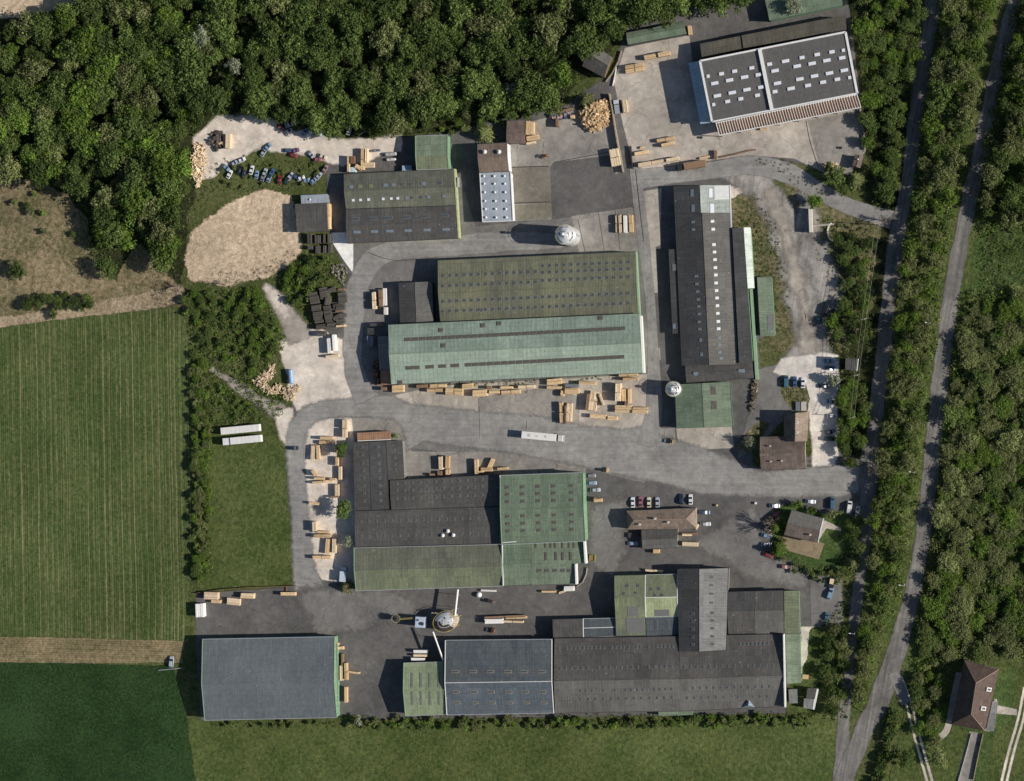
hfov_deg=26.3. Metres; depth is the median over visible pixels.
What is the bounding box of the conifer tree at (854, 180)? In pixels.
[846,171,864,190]
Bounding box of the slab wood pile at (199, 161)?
[190,142,208,186]
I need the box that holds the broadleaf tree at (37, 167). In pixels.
[22,156,48,191]
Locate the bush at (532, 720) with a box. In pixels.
[528,717,535,724]
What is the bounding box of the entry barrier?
[630,146,633,168]
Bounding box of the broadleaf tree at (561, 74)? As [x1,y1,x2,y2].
[545,58,578,88]
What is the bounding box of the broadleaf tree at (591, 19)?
[584,1,608,25]
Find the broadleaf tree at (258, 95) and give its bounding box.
[244,81,276,114]
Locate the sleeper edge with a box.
[720,149,755,157]
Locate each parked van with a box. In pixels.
[784,375,788,386]
[822,302,829,314]
[830,497,834,508]
[846,501,851,513]
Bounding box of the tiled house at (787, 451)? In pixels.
[760,412,809,469]
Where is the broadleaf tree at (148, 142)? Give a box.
[132,131,165,162]
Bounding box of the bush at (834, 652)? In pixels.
[831,647,836,656]
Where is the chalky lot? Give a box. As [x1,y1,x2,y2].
[773,352,840,466]
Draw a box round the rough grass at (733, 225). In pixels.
[182,180,844,336]
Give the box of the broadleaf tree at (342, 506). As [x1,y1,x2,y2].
[336,498,351,519]
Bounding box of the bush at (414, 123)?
[410,120,417,126]
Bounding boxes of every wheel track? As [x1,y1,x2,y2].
[901,676,932,780]
[905,704,927,780]
[1000,687,1023,780]
[1006,712,1023,780]
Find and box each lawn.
[772,503,859,575]
[890,659,1023,780]
[937,668,1015,780]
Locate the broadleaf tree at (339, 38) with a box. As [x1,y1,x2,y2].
[336,31,351,47]
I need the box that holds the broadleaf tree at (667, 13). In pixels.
[648,0,676,30]
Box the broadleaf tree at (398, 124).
[385,109,409,139]
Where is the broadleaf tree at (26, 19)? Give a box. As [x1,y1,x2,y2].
[10,5,39,44]
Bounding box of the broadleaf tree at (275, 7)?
[258,0,288,15]
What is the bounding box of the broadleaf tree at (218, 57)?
[203,46,223,75]
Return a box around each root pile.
[252,363,282,395]
[281,384,300,400]
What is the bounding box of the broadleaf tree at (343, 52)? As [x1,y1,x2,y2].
[334,35,364,62]
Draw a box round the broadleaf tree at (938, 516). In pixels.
[929,498,952,528]
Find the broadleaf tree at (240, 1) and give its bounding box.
[235,0,248,19]
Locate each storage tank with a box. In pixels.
[288,369,293,383]
[385,152,396,155]
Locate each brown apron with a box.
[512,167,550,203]
[514,204,551,219]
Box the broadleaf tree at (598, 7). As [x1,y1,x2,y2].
[580,0,613,24]
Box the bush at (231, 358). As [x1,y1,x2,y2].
[228,355,237,361]
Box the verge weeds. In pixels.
[210,158,823,728]
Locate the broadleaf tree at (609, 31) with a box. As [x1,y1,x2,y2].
[597,21,625,41]
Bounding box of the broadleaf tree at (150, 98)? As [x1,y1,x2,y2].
[134,81,164,111]
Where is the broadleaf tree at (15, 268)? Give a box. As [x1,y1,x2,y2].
[7,258,27,281]
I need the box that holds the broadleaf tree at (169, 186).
[155,173,182,198]
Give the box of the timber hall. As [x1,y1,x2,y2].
[388,251,645,384]
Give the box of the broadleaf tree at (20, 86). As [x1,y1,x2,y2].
[10,74,34,99]
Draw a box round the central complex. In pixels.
[353,440,587,590]
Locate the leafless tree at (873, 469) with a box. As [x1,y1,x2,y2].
[868,463,878,476]
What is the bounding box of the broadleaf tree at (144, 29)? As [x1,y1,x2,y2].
[135,15,162,42]
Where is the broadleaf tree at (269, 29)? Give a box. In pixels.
[254,11,283,46]
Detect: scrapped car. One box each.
[222,163,229,170]
[226,170,232,178]
[237,157,245,163]
[237,165,241,174]
[249,165,254,174]
[254,170,258,178]
[260,149,265,156]
[262,168,267,176]
[264,142,271,151]
[268,168,274,176]
[277,124,284,131]
[277,175,281,183]
[283,148,291,151]
[284,128,292,134]
[285,122,293,127]
[287,172,293,180]
[288,152,297,157]
[291,148,299,152]
[302,128,307,136]
[302,178,309,182]
[307,150,314,158]
[310,177,316,184]
[313,157,321,161]
[318,153,326,159]
[321,165,328,173]
[346,127,351,135]
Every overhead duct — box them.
[432,632,443,660]
[454,589,458,615]
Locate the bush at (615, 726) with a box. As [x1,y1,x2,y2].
[613,721,618,728]
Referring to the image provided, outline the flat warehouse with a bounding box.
[688,31,857,123]
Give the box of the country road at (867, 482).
[833,0,939,779]
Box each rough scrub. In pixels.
[184,254,334,582]
[194,89,579,192]
[797,219,877,720]
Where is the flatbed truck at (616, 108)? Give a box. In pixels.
[613,99,619,113]
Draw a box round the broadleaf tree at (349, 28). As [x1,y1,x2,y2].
[336,6,370,44]
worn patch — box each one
[297,584,418,635]
[587,497,629,577]
[696,507,810,590]
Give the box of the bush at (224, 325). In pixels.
[220,322,227,329]
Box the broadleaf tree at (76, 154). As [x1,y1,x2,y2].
[72,142,84,158]
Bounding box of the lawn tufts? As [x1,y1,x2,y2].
[977,227,1023,294]
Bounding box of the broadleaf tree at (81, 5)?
[69,0,102,18]
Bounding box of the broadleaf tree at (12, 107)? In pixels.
[2,99,24,121]
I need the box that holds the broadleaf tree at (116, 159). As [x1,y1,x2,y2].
[96,145,124,169]
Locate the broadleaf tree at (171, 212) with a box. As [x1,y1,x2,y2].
[155,201,184,230]
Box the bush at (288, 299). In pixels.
[286,296,291,303]
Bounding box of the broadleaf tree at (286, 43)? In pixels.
[280,32,306,64]
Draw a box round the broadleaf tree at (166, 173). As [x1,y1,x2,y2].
[147,154,178,188]
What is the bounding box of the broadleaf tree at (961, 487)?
[947,477,970,497]
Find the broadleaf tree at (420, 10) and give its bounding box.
[410,0,434,19]
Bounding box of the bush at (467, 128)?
[464,125,471,133]
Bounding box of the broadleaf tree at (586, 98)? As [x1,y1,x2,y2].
[578,93,594,107]
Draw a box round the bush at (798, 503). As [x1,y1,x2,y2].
[791,500,803,507]
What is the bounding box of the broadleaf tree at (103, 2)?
[95,0,115,10]
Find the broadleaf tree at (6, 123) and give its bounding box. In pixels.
[0,111,17,135]
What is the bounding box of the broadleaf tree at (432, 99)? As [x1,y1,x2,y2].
[418,89,445,122]
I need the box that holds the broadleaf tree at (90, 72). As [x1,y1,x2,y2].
[84,63,99,80]
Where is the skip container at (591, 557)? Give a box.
[589,555,594,560]
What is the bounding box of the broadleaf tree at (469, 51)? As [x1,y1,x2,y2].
[459,37,482,67]
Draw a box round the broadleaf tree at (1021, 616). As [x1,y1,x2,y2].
[1013,608,1023,620]
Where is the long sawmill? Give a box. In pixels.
[669,185,758,382]
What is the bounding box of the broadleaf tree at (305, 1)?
[297,0,317,5]
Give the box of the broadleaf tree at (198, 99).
[183,80,213,110]
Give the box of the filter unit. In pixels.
[415,616,426,627]
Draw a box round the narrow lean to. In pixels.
[378,336,389,369]
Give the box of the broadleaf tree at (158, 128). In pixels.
[146,121,174,145]
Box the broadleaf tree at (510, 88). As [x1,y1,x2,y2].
[503,81,524,98]
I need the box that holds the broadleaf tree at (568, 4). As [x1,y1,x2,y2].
[549,0,580,18]
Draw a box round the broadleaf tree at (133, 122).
[113,110,148,143]
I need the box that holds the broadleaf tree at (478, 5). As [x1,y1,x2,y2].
[469,0,487,11]
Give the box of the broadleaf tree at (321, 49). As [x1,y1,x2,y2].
[302,45,329,62]
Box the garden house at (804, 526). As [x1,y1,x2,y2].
[784,510,823,542]
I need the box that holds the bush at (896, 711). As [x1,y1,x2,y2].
[894,709,899,716]
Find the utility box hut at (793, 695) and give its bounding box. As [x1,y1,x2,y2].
[788,689,797,703]
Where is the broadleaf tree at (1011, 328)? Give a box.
[1000,318,1023,342]
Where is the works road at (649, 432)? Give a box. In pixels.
[629,164,661,448]
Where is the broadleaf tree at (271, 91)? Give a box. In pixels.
[261,81,282,109]
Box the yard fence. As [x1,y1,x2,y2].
[195,586,288,593]
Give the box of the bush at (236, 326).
[232,322,242,329]
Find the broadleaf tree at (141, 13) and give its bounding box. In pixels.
[125,0,154,27]
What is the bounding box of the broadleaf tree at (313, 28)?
[306,19,323,39]
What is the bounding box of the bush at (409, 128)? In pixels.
[406,123,412,131]
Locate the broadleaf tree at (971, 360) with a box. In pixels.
[957,349,983,368]
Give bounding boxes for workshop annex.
[415,135,450,169]
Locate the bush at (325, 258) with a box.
[323,256,328,263]
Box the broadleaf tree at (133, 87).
[113,69,144,96]
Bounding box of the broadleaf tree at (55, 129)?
[47,123,67,146]
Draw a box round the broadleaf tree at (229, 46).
[218,34,238,54]
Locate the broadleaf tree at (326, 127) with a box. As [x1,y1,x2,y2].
[317,114,341,138]
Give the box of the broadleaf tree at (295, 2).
[289,0,304,8]
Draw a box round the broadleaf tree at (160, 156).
[147,143,174,171]
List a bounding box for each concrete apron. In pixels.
[352,417,585,478]
[391,374,646,429]
[510,106,621,220]
[571,207,638,253]
[614,35,861,173]
[643,321,660,367]
[644,188,661,292]
[659,428,675,439]
[676,427,733,448]
[808,110,865,173]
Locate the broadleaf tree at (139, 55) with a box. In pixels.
[124,40,153,68]
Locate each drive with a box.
[889,671,909,704]
[957,731,981,780]
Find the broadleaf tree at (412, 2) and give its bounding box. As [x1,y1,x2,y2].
[405,0,427,11]
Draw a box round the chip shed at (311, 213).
[295,194,329,232]
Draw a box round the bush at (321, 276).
[318,271,326,279]
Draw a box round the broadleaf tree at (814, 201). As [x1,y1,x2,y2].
[805,194,823,208]
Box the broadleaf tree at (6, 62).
[0,50,16,72]
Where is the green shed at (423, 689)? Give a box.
[403,661,445,715]
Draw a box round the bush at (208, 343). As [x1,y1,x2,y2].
[206,339,211,346]
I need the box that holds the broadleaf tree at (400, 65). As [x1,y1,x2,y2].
[390,53,416,74]
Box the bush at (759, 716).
[756,711,763,718]
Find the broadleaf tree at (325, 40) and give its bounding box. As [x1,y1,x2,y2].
[308,25,337,51]
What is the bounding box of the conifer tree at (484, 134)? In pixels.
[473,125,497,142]
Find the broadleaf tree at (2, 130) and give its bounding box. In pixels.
[0,118,7,144]
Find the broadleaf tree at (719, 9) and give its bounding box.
[704,0,729,18]
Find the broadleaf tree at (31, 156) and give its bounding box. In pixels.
[18,144,39,164]
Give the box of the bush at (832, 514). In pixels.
[826,510,843,518]
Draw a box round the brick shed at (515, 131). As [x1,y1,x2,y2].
[506,120,525,143]
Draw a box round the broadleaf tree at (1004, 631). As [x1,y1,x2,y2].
[991,620,1015,646]
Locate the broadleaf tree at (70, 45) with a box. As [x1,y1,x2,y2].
[58,35,92,66]
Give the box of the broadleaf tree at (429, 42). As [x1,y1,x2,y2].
[417,30,444,61]
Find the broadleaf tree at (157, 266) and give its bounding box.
[149,249,177,275]
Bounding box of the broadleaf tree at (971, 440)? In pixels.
[959,429,979,454]
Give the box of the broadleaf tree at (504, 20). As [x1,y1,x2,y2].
[493,9,513,32]
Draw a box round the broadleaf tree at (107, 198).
[89,184,119,210]
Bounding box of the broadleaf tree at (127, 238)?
[113,222,136,251]
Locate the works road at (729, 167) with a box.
[632,156,894,228]
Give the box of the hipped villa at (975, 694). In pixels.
[951,660,998,730]
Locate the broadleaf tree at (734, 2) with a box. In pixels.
[713,0,751,15]
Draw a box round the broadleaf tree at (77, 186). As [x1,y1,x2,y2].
[61,170,89,201]
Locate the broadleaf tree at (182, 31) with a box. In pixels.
[174,21,195,37]
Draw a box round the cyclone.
[391,615,413,622]
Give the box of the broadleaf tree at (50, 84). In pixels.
[46,74,69,102]
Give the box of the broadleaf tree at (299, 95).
[286,76,313,112]
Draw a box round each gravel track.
[262,283,311,344]
[264,285,290,319]
[724,174,831,357]
[793,191,843,345]
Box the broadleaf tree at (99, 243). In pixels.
[90,226,113,250]
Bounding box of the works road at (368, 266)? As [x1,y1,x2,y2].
[342,231,563,404]
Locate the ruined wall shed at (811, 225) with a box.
[808,208,833,232]
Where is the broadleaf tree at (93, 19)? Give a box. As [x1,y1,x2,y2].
[77,2,102,30]
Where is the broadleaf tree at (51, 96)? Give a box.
[38,83,71,113]
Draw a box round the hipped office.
[627,508,696,548]
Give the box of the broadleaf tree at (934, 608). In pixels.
[919,595,946,622]
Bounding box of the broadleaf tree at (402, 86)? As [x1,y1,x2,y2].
[393,78,415,103]
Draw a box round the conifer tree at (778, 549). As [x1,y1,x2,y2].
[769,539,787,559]
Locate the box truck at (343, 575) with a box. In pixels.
[339,566,347,581]
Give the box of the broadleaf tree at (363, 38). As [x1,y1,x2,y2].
[352,32,368,52]
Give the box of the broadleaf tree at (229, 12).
[204,0,238,28]
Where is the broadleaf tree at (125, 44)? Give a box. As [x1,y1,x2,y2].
[113,34,141,65]
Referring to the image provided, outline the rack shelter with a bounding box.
[380,369,390,384]
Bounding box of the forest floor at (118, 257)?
[0,0,615,284]
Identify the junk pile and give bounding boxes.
[209,130,223,151]
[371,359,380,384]
[550,111,572,121]
[749,378,757,411]
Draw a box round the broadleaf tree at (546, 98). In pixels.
[530,75,564,110]
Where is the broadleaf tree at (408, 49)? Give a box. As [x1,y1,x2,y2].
[395,31,423,70]
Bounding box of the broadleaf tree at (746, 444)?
[742,436,756,449]
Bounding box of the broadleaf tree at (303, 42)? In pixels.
[288,31,316,60]
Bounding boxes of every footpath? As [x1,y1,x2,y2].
[819,521,840,538]
[939,672,961,739]
[985,706,1016,731]
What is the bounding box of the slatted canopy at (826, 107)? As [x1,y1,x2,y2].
[716,94,860,136]
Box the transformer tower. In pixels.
[845,358,858,370]
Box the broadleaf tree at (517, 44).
[510,33,534,62]
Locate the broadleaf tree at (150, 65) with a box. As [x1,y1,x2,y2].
[142,55,161,76]
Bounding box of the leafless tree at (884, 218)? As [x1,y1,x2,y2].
[878,215,891,226]
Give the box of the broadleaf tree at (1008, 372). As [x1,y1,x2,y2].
[998,363,1023,383]
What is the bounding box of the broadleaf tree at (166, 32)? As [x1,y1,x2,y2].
[153,9,182,41]
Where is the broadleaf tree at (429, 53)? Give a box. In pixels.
[422,41,440,60]
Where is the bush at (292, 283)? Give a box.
[288,279,294,288]
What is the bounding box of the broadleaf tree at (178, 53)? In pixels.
[170,48,197,70]
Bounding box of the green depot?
[765,0,842,21]
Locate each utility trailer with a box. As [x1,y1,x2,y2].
[796,402,800,410]
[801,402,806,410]
[828,577,834,587]
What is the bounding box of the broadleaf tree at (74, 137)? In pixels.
[68,124,84,147]
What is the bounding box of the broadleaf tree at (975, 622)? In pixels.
[966,613,985,630]
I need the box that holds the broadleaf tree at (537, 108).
[524,87,563,116]
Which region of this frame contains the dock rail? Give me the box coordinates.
[512,166,548,167]
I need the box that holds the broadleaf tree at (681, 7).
[664,0,691,17]
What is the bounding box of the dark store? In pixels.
[398,282,435,323]
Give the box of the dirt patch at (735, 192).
[731,186,742,198]
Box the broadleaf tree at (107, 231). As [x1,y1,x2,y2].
[98,220,127,249]
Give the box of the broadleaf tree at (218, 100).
[201,84,230,116]
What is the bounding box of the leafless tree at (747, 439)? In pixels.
[743,435,751,444]
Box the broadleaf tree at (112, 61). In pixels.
[93,47,125,80]
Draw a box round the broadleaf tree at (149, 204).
[130,191,157,228]
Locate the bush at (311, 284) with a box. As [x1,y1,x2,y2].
[308,281,315,290]
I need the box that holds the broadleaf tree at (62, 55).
[51,37,77,63]
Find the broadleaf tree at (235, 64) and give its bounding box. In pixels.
[223,58,240,74]
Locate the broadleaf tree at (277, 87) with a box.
[267,81,287,106]
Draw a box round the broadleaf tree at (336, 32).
[334,22,363,36]
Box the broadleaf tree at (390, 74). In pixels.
[383,60,405,82]
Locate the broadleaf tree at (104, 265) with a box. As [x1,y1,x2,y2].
[93,257,117,280]
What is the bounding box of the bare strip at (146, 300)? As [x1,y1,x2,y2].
[0,285,185,327]
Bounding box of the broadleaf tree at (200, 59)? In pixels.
[190,47,210,70]
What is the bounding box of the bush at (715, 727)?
[711,724,722,730]
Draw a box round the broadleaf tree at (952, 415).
[940,404,969,427]
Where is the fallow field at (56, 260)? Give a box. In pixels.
[0,178,185,316]
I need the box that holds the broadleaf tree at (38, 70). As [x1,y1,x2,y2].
[14,56,54,87]
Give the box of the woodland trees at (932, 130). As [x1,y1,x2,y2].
[0,0,1023,747]
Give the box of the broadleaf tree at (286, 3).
[282,0,292,9]
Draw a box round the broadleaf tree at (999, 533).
[989,523,1014,543]
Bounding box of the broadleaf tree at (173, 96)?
[158,73,184,100]
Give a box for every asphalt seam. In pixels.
[368,252,438,260]
[556,152,607,161]
[635,170,643,240]
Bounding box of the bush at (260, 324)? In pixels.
[256,320,262,328]
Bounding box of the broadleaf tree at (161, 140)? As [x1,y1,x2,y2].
[149,132,173,160]
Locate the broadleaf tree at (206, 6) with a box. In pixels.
[202,0,221,14]
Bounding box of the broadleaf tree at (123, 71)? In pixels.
[111,57,138,94]
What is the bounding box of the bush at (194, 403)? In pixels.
[192,399,196,408]
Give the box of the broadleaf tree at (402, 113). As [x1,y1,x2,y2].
[397,102,413,122]
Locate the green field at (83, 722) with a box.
[0,662,195,780]
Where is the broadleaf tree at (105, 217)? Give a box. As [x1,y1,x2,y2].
[90,198,121,227]
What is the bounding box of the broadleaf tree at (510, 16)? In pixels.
[488,7,514,37]
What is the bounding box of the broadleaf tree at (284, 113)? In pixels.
[267,100,294,123]
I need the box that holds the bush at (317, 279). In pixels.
[312,276,319,282]
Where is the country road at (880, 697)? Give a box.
[833,0,1021,780]
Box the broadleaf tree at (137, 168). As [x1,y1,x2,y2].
[124,157,157,195]
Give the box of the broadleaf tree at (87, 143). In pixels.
[74,128,99,159]
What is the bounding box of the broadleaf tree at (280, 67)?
[269,59,295,85]
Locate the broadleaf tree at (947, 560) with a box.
[937,545,963,573]
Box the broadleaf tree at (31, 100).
[20,88,43,112]
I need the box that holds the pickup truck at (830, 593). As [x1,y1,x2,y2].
[826,587,833,599]
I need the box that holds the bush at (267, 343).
[262,341,269,346]
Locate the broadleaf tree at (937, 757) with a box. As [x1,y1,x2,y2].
[930,746,948,770]
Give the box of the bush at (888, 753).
[883,751,892,757]
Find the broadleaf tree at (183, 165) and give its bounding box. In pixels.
[168,147,193,178]
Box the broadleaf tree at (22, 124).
[7,108,32,134]
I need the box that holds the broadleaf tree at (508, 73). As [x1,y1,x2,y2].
[499,58,522,83]
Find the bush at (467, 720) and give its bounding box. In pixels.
[461,716,469,723]
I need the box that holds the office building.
[477,142,514,221]
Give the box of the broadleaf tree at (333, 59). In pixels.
[325,46,341,73]
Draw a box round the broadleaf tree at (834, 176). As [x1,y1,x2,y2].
[826,162,845,184]
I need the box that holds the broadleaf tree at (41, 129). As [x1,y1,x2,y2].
[29,117,65,152]
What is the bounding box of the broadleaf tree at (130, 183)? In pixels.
[113,172,139,206]
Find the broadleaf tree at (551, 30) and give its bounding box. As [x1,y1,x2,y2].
[532,5,566,51]
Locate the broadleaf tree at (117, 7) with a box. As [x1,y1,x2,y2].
[104,0,137,24]
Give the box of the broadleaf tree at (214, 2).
[206,0,234,10]
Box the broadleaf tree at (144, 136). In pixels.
[132,124,153,146]
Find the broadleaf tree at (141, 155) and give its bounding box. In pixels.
[128,145,154,166]
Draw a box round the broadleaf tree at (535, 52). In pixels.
[521,35,548,63]
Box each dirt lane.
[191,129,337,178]
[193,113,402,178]
[209,367,286,419]
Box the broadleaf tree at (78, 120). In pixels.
[57,109,92,134]
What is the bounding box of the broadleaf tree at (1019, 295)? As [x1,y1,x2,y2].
[1011,290,1023,314]
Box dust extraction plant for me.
[433,609,460,631]
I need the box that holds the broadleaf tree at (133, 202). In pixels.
[117,186,152,227]
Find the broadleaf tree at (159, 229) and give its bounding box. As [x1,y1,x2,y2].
[145,216,174,254]
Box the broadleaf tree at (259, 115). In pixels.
[240,98,270,121]
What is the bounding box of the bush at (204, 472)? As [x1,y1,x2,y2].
[198,469,207,475]
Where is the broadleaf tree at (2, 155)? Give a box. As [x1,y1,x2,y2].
[0,150,11,162]
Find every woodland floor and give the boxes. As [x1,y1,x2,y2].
[828,0,917,459]
[850,0,998,719]
[902,0,1023,682]
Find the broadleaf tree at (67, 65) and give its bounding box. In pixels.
[60,55,80,72]
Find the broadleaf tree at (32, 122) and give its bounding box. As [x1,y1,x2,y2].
[26,112,38,127]
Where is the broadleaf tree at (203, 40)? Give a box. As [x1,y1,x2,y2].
[191,24,211,49]
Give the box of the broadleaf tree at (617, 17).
[605,11,628,32]
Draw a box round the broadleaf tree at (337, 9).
[318,3,340,23]
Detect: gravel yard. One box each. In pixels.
[274,408,293,445]
[278,329,377,410]
[304,418,355,583]
[801,626,812,670]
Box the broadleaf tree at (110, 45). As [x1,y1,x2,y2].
[90,29,123,61]
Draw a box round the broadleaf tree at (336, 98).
[325,89,349,114]
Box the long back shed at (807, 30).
[700,15,846,58]
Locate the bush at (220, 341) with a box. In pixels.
[217,338,225,346]
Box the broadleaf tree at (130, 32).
[117,22,138,44]
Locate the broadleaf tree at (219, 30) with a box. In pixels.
[203,12,238,42]
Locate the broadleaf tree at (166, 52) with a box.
[158,43,175,60]
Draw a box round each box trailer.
[220,424,260,434]
[222,435,262,444]
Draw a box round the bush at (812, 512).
[808,506,816,514]
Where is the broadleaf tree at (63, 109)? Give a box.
[57,100,75,131]
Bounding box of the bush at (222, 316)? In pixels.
[219,313,227,321]
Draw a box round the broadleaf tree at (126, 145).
[119,134,137,156]
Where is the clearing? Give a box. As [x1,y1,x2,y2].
[971,217,1023,300]
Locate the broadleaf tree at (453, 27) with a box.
[443,22,466,45]
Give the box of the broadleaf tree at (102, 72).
[90,55,115,85]
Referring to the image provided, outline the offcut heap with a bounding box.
[579,98,611,132]
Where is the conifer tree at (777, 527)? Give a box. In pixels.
[768,519,784,535]
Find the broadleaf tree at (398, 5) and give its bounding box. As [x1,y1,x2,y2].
[385,0,408,16]
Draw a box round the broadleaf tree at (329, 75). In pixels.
[322,67,343,96]
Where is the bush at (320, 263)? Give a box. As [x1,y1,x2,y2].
[315,260,323,266]
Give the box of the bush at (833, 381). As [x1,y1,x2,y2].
[826,373,841,386]
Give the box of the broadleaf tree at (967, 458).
[956,449,981,467]
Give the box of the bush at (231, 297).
[228,292,234,300]
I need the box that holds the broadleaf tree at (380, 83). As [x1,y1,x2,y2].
[370,77,390,100]
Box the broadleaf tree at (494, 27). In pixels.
[483,16,505,33]
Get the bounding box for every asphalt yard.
[195,0,859,720]
[328,175,647,482]
[738,364,795,457]
[810,575,842,627]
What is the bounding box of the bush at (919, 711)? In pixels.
[916,707,923,715]
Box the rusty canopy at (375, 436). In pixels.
[357,431,391,440]
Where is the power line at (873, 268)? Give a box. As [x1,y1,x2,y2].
[862,224,879,317]
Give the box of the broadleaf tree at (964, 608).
[947,598,975,623]
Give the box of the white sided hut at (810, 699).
[803,688,818,709]
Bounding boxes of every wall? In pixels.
[606,51,621,81]
[608,93,623,172]
[973,734,982,779]
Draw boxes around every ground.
[0,0,1023,780]
[184,189,302,286]
[731,193,797,351]
[735,420,769,451]
[780,380,809,409]
[784,183,881,352]
[785,627,846,721]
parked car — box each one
[169,656,173,667]
[289,446,298,449]
[586,473,595,477]
[586,481,596,484]
[590,488,600,491]
[619,101,622,111]
[628,532,641,537]
[628,541,637,545]
[631,497,634,507]
[638,496,642,506]
[647,497,650,507]
[655,497,659,507]
[679,494,682,503]
[688,494,692,504]
[699,510,709,514]
[700,522,710,525]
[761,533,771,537]
[761,542,771,546]
[762,551,773,557]
[769,504,779,507]
[769,511,779,518]
[779,564,789,568]
[793,376,796,386]
[801,377,804,387]
[805,499,815,503]
[815,317,823,323]
[818,384,828,387]
[823,358,833,362]
[824,366,834,370]
[824,429,834,434]
[824,436,835,440]
[824,612,828,620]
[826,399,834,403]
[827,413,837,417]
[855,505,859,515]
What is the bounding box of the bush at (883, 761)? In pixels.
[880,756,886,764]
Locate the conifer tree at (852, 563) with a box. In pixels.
[843,555,862,570]
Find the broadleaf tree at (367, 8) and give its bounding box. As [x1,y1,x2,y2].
[355,0,381,23]
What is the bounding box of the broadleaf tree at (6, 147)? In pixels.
[0,134,20,155]
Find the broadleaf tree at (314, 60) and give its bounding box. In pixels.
[302,49,328,70]
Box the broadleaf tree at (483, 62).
[476,57,494,72]
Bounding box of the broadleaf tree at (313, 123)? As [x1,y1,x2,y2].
[301,104,325,136]
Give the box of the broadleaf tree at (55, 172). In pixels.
[39,154,67,185]
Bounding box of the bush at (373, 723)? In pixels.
[369,719,377,726]
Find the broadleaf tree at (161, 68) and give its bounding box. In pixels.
[147,55,184,98]
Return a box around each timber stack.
[204,592,219,599]
[211,600,221,602]
[225,134,232,148]
[227,597,240,605]
[241,593,254,598]
[281,592,296,595]
[307,233,312,243]
[308,292,318,296]
[309,295,319,300]
[309,501,319,504]
[310,299,320,303]
[311,305,321,311]
[311,445,315,459]
[312,480,333,483]
[312,521,317,530]
[312,555,331,558]
[313,311,323,316]
[313,316,323,319]
[314,318,324,323]
[314,477,325,479]
[314,534,331,537]
[315,235,321,243]
[316,245,321,253]
[316,324,326,328]
[316,331,326,335]
[316,445,320,459]
[319,287,327,291]
[319,291,328,295]
[319,440,331,443]
[320,437,334,439]
[323,234,326,242]
[323,246,327,252]
[323,305,331,310]
[324,297,330,304]
[324,310,332,314]
[324,314,333,319]
[325,538,330,553]
[326,354,339,357]
[327,203,331,228]
[327,286,336,292]
[327,322,335,326]
[328,234,331,242]
[328,244,332,252]
[332,538,336,552]
[333,313,340,320]
[335,484,339,495]
[336,305,345,308]
[336,319,345,322]
[336,457,339,465]
[338,292,346,296]
[338,298,347,302]
[339,466,342,479]
[340,665,343,680]
[341,653,343,666]
[342,419,348,437]
[344,662,348,679]
[344,686,348,702]
[347,155,350,171]
[347,670,360,673]
[350,156,355,163]
[361,148,364,169]
[364,162,374,167]
[365,148,368,162]
[367,328,374,334]
[367,336,374,346]
[372,292,377,308]
[378,289,383,306]
[392,385,404,391]
[413,654,427,656]
[416,384,428,387]
[427,389,443,391]
[429,384,446,387]
[439,456,443,469]
[445,388,463,394]
[445,456,450,467]
[462,383,473,388]
[472,390,487,395]
[474,459,478,473]
[481,468,492,470]
[485,614,525,618]
[488,458,494,467]
[489,390,500,393]
[497,467,508,469]
[500,386,513,388]
[501,390,520,394]
[503,620,523,622]
[506,616,526,618]
[518,385,535,387]
[526,121,529,134]
[526,135,539,140]
[530,122,534,134]
[541,590,555,592]
[547,378,561,384]
[547,386,561,388]
[553,108,572,113]
[556,119,559,126]
[559,402,564,422]
[564,405,567,423]
[565,384,578,386]
[565,388,579,393]
[566,403,572,421]
[579,381,595,384]
[585,394,589,410]
[589,391,598,410]
[590,414,606,418]
[594,498,602,501]
[599,394,604,405]
[607,416,617,419]
[609,148,620,166]
[615,215,617,232]
[615,383,621,400]
[615,405,631,412]
[619,215,622,232]
[619,373,637,376]
[621,388,626,400]
[622,99,628,112]
[623,377,638,379]
[625,63,643,69]
[625,67,644,73]
[628,389,631,403]
[629,215,633,232]
[632,410,647,413]
[633,407,647,408]
[634,150,648,155]
[638,161,651,166]
[644,53,656,59]
[645,569,662,571]
[651,159,664,164]
[657,136,674,142]
[658,51,670,57]
[661,141,674,146]
[666,157,679,162]
[682,541,698,546]
[688,25,692,35]
[802,674,808,678]
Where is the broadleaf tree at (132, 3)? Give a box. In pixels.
[123,0,147,12]
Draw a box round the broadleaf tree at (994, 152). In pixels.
[988,148,1000,167]
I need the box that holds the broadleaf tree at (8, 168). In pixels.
[0,154,22,186]
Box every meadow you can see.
[187,718,837,780]
[195,432,293,592]
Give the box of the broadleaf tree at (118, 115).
[111,111,128,127]
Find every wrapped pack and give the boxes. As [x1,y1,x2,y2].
[195,603,205,616]
[327,338,331,352]
[332,334,337,350]
[383,288,387,305]
[384,307,388,314]
[411,657,425,660]
[413,649,428,652]
[481,589,496,591]
[484,618,503,623]
[564,586,574,590]
[623,215,627,232]
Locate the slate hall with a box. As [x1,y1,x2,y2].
[201,636,339,720]
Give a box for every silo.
[555,224,580,246]
[665,381,680,396]
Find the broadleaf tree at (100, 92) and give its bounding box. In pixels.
[81,72,108,106]
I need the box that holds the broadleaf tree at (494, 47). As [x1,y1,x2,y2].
[474,30,508,65]
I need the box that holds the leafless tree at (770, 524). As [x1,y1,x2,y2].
[762,516,779,536]
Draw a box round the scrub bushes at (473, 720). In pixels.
[209,162,837,730]
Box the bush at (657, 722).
[654,718,660,725]
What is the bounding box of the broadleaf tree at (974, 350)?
[957,342,979,360]
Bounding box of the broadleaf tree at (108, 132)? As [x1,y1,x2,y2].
[94,119,121,146]

